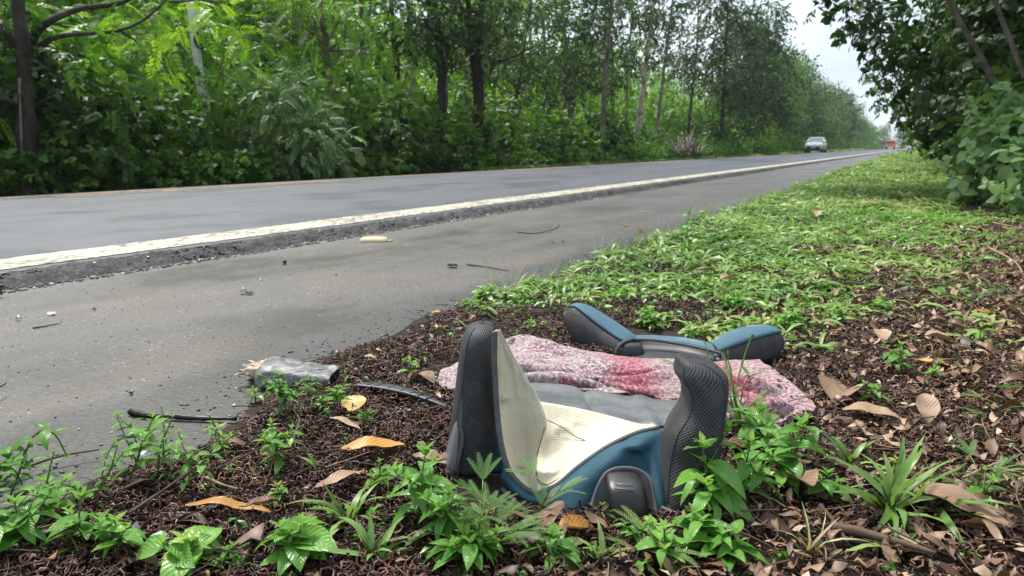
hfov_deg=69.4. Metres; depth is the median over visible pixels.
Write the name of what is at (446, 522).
weed
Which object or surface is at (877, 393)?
weed
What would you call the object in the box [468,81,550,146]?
shrub
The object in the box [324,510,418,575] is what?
grass tuft
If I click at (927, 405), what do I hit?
fallen leaf
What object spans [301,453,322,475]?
grass sprout
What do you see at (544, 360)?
blanket
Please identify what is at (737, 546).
weed
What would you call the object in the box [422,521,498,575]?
weed
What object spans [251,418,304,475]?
weed
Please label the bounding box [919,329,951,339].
fallen leaf
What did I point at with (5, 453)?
weed
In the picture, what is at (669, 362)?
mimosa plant
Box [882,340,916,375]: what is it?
weed
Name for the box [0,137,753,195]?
foliage
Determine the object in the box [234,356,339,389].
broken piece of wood
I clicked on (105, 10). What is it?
roadside tree
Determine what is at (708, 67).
forest tree
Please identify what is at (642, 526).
mimosa plant
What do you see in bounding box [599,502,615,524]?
weed
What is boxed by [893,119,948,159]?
shrub
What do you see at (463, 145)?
shrub
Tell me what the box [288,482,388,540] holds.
grass tuft
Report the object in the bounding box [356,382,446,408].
plastic strip
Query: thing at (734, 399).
grass tuft
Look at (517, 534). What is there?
mimosa plant
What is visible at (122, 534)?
weed
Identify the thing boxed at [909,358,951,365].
fallen leaf
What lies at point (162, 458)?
weed
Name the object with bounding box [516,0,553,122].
forest tree
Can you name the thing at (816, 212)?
fallen leaf
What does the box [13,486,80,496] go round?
twig
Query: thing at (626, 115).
forest tree
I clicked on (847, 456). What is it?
grass tuft
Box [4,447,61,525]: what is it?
weed
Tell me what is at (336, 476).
fallen leaf
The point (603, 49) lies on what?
forest tree
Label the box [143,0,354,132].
roadside tree
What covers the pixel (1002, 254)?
twig
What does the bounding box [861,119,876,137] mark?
roadside tree
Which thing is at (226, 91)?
undergrowth
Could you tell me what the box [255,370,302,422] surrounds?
weed
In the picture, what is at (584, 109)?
forest tree
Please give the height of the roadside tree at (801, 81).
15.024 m
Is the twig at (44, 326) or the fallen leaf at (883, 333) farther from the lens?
the twig at (44, 326)
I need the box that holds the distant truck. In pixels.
[885,140,895,148]
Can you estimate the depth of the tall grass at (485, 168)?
7.46 m
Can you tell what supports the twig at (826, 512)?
on the verge
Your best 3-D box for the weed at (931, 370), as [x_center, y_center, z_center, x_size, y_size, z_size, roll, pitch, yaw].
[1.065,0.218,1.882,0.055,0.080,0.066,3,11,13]
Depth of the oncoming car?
71.38 m
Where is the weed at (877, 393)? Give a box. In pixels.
[852,379,893,407]
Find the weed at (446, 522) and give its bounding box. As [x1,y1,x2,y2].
[404,481,476,546]
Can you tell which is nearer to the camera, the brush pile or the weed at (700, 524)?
the weed at (700, 524)
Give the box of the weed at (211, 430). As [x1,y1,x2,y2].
[203,412,232,456]
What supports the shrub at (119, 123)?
on the ground at (150, 187)
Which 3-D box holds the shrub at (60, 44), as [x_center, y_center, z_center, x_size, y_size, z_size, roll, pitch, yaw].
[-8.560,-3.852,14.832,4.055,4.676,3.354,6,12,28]
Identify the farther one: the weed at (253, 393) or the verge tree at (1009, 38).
the verge tree at (1009, 38)
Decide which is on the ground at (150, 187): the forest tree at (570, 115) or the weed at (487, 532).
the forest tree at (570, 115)
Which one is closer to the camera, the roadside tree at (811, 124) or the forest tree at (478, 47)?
the forest tree at (478, 47)
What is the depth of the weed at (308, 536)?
1.05 m
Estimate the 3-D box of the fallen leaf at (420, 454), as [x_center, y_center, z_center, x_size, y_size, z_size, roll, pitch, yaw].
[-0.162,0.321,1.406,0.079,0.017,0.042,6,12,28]
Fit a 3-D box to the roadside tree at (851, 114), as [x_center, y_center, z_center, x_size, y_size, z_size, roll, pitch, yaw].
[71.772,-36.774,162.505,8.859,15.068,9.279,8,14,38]
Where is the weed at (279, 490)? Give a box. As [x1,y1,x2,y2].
[267,480,293,507]
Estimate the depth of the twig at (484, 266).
3.87 m
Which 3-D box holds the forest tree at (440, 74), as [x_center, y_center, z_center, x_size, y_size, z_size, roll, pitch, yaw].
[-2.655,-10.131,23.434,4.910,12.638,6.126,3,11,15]
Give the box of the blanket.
[438,334,815,425]
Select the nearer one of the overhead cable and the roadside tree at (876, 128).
the overhead cable
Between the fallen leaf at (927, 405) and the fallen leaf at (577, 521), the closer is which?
the fallen leaf at (577, 521)
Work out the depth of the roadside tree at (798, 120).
80.76 m
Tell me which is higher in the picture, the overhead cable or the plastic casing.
the overhead cable
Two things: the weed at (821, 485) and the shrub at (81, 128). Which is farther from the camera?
the shrub at (81, 128)
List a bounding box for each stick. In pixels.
[127,408,236,420]
[830,521,936,555]
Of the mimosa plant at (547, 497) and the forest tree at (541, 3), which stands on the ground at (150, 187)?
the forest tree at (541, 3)
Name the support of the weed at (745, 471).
on the verge
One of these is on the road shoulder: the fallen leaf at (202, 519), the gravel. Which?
the gravel
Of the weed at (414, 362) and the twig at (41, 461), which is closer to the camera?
the twig at (41, 461)
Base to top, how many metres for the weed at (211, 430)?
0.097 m
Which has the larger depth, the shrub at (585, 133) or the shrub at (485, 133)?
the shrub at (585, 133)
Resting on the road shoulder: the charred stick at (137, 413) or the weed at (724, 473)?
the charred stick at (137, 413)
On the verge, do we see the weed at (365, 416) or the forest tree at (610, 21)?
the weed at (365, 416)
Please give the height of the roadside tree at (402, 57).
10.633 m
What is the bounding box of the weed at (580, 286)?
[568,274,590,292]
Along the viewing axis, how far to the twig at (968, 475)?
1.31 m
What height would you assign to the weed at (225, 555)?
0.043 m
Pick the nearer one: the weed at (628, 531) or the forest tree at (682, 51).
the weed at (628, 531)
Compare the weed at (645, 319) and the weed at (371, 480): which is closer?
the weed at (371, 480)
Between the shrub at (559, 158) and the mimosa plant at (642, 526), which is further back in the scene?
the shrub at (559, 158)
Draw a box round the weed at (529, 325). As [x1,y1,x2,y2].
[522,319,538,330]
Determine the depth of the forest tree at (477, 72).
24.16 m
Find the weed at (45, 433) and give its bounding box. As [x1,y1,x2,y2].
[0,422,76,501]
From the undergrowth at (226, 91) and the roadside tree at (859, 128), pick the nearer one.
the undergrowth at (226, 91)
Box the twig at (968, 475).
[962,459,1006,478]
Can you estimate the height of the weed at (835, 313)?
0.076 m
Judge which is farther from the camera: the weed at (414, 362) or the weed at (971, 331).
the weed at (971, 331)
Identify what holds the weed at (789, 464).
on the verge
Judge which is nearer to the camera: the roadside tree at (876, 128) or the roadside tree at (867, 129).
the roadside tree at (867, 129)
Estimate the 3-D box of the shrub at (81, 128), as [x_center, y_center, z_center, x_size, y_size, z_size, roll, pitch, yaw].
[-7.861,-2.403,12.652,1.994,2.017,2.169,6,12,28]
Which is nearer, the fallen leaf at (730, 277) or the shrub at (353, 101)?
the fallen leaf at (730, 277)
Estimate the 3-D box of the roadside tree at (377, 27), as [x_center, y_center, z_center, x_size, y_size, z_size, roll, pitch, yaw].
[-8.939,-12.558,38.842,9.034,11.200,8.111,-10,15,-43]
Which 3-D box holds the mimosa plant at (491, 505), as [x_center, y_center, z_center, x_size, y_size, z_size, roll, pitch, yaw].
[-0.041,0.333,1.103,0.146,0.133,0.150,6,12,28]
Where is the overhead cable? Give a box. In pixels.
[0,23,637,83]
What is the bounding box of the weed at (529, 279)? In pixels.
[518,274,542,289]
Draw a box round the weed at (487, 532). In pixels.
[457,509,514,561]
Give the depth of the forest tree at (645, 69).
42.15 m
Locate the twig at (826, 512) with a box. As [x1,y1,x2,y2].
[818,503,847,542]
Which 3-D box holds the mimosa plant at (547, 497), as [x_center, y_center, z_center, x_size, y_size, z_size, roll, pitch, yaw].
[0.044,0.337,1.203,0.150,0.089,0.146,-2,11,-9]
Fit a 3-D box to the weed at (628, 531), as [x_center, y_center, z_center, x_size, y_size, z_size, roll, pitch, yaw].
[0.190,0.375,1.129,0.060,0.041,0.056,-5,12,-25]
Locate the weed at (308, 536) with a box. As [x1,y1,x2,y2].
[253,512,339,575]
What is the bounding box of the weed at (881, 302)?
[865,292,897,310]
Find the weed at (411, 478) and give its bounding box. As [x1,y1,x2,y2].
[371,441,456,526]
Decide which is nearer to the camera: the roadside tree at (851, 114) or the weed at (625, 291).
the weed at (625, 291)
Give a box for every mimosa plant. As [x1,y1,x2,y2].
[439,452,533,545]
[452,478,551,553]
[495,455,587,527]
[598,505,706,565]
[660,359,741,405]
[723,362,773,427]
[930,432,1023,486]
[960,383,1023,419]
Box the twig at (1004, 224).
[992,222,1023,228]
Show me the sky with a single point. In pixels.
(840, 64)
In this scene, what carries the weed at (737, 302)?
on the verge
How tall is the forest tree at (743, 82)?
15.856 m
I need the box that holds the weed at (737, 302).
[721,289,753,312]
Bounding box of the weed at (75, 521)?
[33,485,129,553]
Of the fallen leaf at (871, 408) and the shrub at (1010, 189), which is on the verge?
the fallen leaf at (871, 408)
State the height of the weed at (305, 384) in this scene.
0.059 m
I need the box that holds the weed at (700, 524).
[668,503,737,558]
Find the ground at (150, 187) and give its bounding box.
[0,147,914,196]
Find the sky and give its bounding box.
[189,0,961,146]
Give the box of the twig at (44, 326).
[32,323,59,328]
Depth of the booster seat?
1.36 m
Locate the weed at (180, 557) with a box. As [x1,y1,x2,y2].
[135,525,225,575]
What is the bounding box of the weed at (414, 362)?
[397,356,419,377]
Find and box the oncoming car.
[804,137,826,152]
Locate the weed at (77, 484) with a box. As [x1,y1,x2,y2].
[56,437,127,507]
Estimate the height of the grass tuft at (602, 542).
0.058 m
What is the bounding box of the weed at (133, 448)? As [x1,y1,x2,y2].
[108,410,169,494]
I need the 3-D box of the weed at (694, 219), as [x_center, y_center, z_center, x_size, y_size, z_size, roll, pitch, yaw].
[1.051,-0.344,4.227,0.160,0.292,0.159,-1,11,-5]
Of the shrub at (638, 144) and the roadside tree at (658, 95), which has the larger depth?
the roadside tree at (658, 95)
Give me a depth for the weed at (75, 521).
1.08 m
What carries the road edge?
on the road shoulder
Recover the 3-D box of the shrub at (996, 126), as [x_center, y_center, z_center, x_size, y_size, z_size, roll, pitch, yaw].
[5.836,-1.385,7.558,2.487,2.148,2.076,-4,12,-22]
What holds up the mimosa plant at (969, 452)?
on the verge
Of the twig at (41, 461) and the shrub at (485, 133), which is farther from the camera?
the shrub at (485, 133)
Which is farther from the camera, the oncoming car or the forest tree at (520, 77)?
the oncoming car
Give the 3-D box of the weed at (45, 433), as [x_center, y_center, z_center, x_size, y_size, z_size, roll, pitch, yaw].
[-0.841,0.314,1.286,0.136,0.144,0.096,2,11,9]
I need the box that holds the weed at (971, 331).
[964,323,1000,341]
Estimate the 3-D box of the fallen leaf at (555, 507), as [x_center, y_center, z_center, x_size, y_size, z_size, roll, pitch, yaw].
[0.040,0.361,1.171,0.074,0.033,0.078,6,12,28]
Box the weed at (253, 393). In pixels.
[245,386,263,404]
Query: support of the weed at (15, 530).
on the verge
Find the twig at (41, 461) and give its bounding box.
[22,449,98,468]
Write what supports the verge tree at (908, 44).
on the ground at (150, 187)
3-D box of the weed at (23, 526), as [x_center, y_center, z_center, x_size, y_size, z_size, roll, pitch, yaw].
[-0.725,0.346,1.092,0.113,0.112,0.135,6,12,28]
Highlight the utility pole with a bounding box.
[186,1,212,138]
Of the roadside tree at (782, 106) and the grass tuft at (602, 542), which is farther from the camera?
the roadside tree at (782, 106)
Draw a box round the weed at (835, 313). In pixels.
[816,305,849,324]
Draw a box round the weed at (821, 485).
[803,466,850,508]
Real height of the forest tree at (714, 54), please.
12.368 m
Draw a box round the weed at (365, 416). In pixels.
[356,408,373,427]
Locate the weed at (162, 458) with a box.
[143,403,177,478]
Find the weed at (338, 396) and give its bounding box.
[311,376,351,419]
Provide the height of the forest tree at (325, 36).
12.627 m
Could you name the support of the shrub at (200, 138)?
on the ground at (150, 187)
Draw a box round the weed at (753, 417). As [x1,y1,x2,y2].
[728,401,782,454]
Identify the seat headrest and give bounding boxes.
[564,303,784,362]
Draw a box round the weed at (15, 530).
[0,501,34,540]
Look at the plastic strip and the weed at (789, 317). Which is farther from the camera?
the weed at (789, 317)
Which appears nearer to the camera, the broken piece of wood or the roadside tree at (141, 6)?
the broken piece of wood
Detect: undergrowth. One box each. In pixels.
[0,29,770,191]
[956,0,1023,183]
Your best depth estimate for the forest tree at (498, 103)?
39.41 m
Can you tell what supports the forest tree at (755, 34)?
on the ground at (150, 187)
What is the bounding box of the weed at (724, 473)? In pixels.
[671,418,753,527]
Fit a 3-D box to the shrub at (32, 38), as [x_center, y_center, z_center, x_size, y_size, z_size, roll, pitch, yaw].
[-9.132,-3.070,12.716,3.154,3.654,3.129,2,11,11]
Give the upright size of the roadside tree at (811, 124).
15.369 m
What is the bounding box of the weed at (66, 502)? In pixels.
[22,472,83,523]
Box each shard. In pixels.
[131,521,140,529]
[149,531,169,537]
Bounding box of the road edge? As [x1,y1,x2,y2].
[0,148,910,288]
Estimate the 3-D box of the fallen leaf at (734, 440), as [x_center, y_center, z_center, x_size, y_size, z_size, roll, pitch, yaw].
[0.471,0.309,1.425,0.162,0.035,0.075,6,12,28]
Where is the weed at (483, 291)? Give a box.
[471,285,495,297]
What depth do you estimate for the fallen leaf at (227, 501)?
1.19 m
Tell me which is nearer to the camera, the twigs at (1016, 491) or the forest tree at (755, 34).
the twigs at (1016, 491)
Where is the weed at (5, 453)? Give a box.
[0,445,28,481]
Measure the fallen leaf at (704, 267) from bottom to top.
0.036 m
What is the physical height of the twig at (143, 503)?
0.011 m
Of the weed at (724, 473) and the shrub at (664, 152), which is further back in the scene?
the shrub at (664, 152)
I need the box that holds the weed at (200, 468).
[166,428,233,502]
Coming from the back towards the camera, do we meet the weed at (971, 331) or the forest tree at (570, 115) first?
the forest tree at (570, 115)
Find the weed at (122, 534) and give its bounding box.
[90,510,146,567]
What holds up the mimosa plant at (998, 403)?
on the verge
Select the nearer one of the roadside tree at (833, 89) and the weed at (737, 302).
the weed at (737, 302)
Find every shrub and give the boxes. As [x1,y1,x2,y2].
[0,11,111,149]
[0,91,133,190]
[1,0,167,167]
[36,49,194,191]
[99,88,231,184]
[128,2,301,151]
[188,47,366,182]
[300,33,415,159]
[317,67,455,172]
[332,103,418,176]
[421,120,490,170]
[452,119,516,166]
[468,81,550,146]
[506,126,577,165]
[518,98,603,162]
[574,106,636,160]
[625,135,664,161]
[650,139,671,159]
[741,120,790,154]
[782,132,818,152]
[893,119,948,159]
[894,86,978,165]
[924,77,1014,174]
[935,80,1023,205]
[953,64,1021,174]
[978,140,1023,216]
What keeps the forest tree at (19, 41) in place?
on the ground at (150, 187)
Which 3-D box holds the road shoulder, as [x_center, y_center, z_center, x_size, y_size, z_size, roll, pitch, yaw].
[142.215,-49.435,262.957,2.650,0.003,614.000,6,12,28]
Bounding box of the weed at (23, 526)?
[0,472,72,554]
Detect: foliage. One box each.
[0,0,755,143]
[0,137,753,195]
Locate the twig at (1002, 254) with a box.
[988,247,1023,273]
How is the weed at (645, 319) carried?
on the verge
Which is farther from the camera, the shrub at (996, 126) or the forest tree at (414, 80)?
the forest tree at (414, 80)
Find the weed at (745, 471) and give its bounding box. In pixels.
[731,430,789,505]
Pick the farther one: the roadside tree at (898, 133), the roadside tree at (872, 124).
the roadside tree at (898, 133)
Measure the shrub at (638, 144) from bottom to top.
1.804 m
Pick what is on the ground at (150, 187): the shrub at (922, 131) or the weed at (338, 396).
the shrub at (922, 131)
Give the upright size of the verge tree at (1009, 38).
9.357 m
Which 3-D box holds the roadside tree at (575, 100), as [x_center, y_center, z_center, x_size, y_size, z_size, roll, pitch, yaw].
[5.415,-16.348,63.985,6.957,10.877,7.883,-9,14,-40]
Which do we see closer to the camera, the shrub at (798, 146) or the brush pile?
the brush pile
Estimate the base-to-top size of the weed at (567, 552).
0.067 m
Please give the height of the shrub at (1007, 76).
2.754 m
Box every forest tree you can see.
[0,0,284,195]
[216,0,410,137]
[352,0,491,140]
[359,1,388,82]
[361,0,501,142]
[405,0,532,119]
[406,0,416,141]
[411,0,583,152]
[417,0,477,125]
[450,0,602,153]
[491,0,539,106]
[495,0,600,119]
[514,0,627,121]
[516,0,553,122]
[539,0,640,125]
[547,0,692,159]
[549,0,625,123]
[558,0,662,125]
[585,0,629,111]
[598,0,661,131]
[603,0,697,145]
[625,0,717,136]
[660,0,738,135]
[660,15,710,119]
[673,0,779,152]
[698,22,732,134]
[709,0,800,139]
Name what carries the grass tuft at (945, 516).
on the verge
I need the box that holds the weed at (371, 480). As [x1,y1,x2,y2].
[363,457,393,494]
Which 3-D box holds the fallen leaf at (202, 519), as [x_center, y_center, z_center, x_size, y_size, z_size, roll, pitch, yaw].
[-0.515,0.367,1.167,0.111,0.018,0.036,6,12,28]
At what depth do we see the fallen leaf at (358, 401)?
1.67 m
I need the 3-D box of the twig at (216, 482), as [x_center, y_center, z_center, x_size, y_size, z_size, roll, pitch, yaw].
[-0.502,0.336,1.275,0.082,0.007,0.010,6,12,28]
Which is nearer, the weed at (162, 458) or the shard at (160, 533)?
the shard at (160, 533)
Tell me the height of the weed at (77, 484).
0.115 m
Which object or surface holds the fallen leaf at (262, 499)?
on the verge
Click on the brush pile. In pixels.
(688, 144)
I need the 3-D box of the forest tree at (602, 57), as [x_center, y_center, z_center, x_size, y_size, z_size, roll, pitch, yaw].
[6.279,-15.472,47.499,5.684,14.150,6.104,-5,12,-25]
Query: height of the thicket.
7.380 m
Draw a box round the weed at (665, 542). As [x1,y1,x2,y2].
[633,514,696,575]
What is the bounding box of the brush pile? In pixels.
[664,130,710,155]
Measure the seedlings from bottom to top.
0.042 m
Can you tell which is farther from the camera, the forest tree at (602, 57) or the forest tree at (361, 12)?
the forest tree at (602, 57)
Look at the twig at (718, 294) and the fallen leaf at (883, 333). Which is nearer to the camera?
the fallen leaf at (883, 333)
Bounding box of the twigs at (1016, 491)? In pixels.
[0,235,1023,575]
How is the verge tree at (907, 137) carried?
on the ground at (150, 187)
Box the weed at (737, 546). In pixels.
[671,519,772,570]
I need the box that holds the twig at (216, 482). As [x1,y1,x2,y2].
[204,476,238,489]
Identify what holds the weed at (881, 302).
on the verge
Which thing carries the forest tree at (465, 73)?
on the ground at (150, 187)
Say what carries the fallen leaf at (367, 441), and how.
on the verge
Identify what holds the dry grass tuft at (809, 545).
on the verge
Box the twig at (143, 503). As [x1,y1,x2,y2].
[127,459,203,514]
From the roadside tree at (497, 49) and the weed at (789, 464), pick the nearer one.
the weed at (789, 464)
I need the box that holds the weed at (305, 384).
[298,373,321,395]
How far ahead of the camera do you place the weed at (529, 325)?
2.44 m
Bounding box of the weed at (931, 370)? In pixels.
[925,358,943,383]
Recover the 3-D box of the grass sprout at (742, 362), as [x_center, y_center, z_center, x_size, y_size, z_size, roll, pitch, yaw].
[0.458,0.197,1.593,0.110,0.214,0.027,4,11,18]
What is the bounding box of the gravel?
[0,168,773,506]
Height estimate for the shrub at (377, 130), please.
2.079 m
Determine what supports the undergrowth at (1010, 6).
on the ground at (150, 187)
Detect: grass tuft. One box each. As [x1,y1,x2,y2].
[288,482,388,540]
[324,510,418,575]
[575,519,628,567]
[722,348,740,431]
[777,500,871,560]
[813,426,882,467]
[825,433,977,549]
[840,523,943,570]
[852,480,1021,553]
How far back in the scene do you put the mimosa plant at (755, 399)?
1.51 m
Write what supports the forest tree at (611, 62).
on the ground at (150, 187)
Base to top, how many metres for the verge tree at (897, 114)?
9.958 m
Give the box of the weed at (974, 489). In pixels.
[955,464,1012,510]
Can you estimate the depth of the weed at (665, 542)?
1.07 m
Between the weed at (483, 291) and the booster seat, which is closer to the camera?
the booster seat
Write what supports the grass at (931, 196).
on the ground at (150, 187)
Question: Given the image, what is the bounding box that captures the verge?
[1,149,1023,575]
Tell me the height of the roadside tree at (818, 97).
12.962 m
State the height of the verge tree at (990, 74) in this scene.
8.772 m
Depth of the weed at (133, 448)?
1.31 m
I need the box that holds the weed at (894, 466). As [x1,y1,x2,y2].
[881,455,897,473]
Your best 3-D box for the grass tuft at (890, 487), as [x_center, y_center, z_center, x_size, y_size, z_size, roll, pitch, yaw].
[0.611,0.335,1.173,0.224,0.193,0.238,6,12,28]
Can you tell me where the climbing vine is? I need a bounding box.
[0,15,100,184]
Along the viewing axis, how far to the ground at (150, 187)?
15.12 m
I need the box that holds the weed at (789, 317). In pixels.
[766,308,804,330]
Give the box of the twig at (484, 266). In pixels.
[467,264,508,270]
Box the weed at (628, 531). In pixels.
[610,519,651,544]
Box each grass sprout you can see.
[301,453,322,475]
[703,334,753,412]
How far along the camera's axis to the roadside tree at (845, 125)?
142.48 m
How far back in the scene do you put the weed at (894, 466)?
1.30 m
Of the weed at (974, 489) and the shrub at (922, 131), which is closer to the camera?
the weed at (974, 489)
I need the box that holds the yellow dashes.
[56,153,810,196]
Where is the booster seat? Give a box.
[443,321,728,525]
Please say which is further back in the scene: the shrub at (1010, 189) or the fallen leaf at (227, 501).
the shrub at (1010, 189)
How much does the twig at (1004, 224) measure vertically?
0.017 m
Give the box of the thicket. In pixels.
[635,96,887,152]
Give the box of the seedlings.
[37,277,1021,575]
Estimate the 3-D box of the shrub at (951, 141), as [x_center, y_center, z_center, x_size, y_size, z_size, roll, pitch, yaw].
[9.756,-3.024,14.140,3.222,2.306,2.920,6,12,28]
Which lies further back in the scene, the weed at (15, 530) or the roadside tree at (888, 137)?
the roadside tree at (888, 137)
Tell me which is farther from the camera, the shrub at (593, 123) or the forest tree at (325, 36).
the shrub at (593, 123)
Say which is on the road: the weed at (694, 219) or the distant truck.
the distant truck
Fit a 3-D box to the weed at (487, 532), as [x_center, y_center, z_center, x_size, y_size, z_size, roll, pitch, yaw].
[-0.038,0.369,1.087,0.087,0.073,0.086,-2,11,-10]
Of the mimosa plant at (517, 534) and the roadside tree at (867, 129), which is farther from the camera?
the roadside tree at (867, 129)
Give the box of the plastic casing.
[359,236,392,241]
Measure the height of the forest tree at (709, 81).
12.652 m
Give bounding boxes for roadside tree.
[0,0,175,104]
[53,0,179,80]
[75,0,262,123]
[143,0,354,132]
[263,0,429,98]
[358,11,428,102]
[433,0,558,120]
[539,41,609,118]
[644,72,676,126]
[697,3,798,151]
[743,41,816,142]
[762,39,818,145]
[776,49,823,149]
[794,69,842,143]
[805,78,846,148]
[814,84,856,145]
[826,87,860,147]
[835,100,868,148]
[851,110,874,146]
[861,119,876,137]
[868,124,883,148]
[875,123,893,148]
[893,127,909,148]
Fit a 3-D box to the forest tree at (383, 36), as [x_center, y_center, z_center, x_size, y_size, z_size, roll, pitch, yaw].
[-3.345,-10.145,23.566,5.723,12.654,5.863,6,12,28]
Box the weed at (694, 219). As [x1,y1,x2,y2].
[680,202,712,247]
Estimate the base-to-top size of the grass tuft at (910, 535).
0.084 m
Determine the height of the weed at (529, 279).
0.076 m
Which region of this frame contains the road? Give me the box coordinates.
[0,148,908,273]
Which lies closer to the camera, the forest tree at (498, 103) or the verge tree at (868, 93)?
the verge tree at (868, 93)
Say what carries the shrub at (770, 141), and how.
on the ground at (150, 187)
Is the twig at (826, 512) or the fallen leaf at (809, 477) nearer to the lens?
the twig at (826, 512)
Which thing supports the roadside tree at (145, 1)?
on the ground at (150, 187)
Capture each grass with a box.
[455,150,1023,357]
[467,148,866,299]
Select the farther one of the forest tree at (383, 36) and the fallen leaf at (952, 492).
the forest tree at (383, 36)
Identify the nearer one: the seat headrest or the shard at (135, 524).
the shard at (135, 524)
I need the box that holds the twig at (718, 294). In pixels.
[704,284,739,303]
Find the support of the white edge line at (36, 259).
on the road
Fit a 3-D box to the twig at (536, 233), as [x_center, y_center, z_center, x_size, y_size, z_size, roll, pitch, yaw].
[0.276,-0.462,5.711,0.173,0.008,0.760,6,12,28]
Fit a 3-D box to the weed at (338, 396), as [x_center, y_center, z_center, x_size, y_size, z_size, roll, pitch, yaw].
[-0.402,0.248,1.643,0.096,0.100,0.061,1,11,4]
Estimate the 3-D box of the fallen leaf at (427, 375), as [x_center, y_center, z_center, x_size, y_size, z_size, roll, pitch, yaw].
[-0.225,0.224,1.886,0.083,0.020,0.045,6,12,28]
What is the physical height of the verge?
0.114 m
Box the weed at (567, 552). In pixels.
[518,522,586,574]
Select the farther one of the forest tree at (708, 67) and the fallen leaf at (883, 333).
the forest tree at (708, 67)
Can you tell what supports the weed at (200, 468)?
on the verge
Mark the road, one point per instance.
(41, 224)
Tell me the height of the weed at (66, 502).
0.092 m
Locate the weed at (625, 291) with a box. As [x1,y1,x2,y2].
[612,283,635,301]
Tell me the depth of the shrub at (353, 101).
21.83 m
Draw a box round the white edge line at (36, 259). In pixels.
[0,149,902,269]
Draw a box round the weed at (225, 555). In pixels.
[212,540,256,571]
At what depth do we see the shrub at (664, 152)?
40.36 m
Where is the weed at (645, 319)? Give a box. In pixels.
[632,305,665,330]
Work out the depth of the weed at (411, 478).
1.17 m
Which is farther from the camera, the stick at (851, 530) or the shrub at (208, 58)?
the shrub at (208, 58)
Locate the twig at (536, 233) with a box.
[517,225,558,233]
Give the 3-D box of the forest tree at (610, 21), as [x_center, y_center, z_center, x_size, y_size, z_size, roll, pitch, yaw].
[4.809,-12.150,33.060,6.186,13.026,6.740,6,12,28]
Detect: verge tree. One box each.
[803,0,1023,123]
[861,0,985,153]
[869,6,1015,130]
[895,1,962,155]
[945,0,1017,121]
[992,0,1023,78]
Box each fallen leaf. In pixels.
[161,511,214,523]
[169,496,270,511]
[239,495,280,506]
[305,470,366,492]
[325,416,359,428]
[329,436,403,449]
[341,395,365,413]
[406,449,445,462]
[415,371,434,382]
[509,501,563,526]
[558,514,596,531]
[695,266,721,272]
[719,273,737,280]
[727,436,799,461]
[781,468,818,485]
[813,210,821,215]
[818,374,865,400]
[832,402,899,418]
[873,329,891,340]
[881,477,1008,524]
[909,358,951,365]
[916,393,940,422]
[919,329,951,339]
[975,309,993,313]
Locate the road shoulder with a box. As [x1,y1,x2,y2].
[0,148,914,509]
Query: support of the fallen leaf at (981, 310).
on the verge
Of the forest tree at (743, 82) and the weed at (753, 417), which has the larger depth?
the forest tree at (743, 82)
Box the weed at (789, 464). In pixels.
[749,411,831,497]
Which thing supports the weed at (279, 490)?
on the verge
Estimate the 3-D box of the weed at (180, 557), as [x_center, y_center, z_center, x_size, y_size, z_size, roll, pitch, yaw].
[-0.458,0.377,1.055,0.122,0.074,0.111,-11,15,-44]

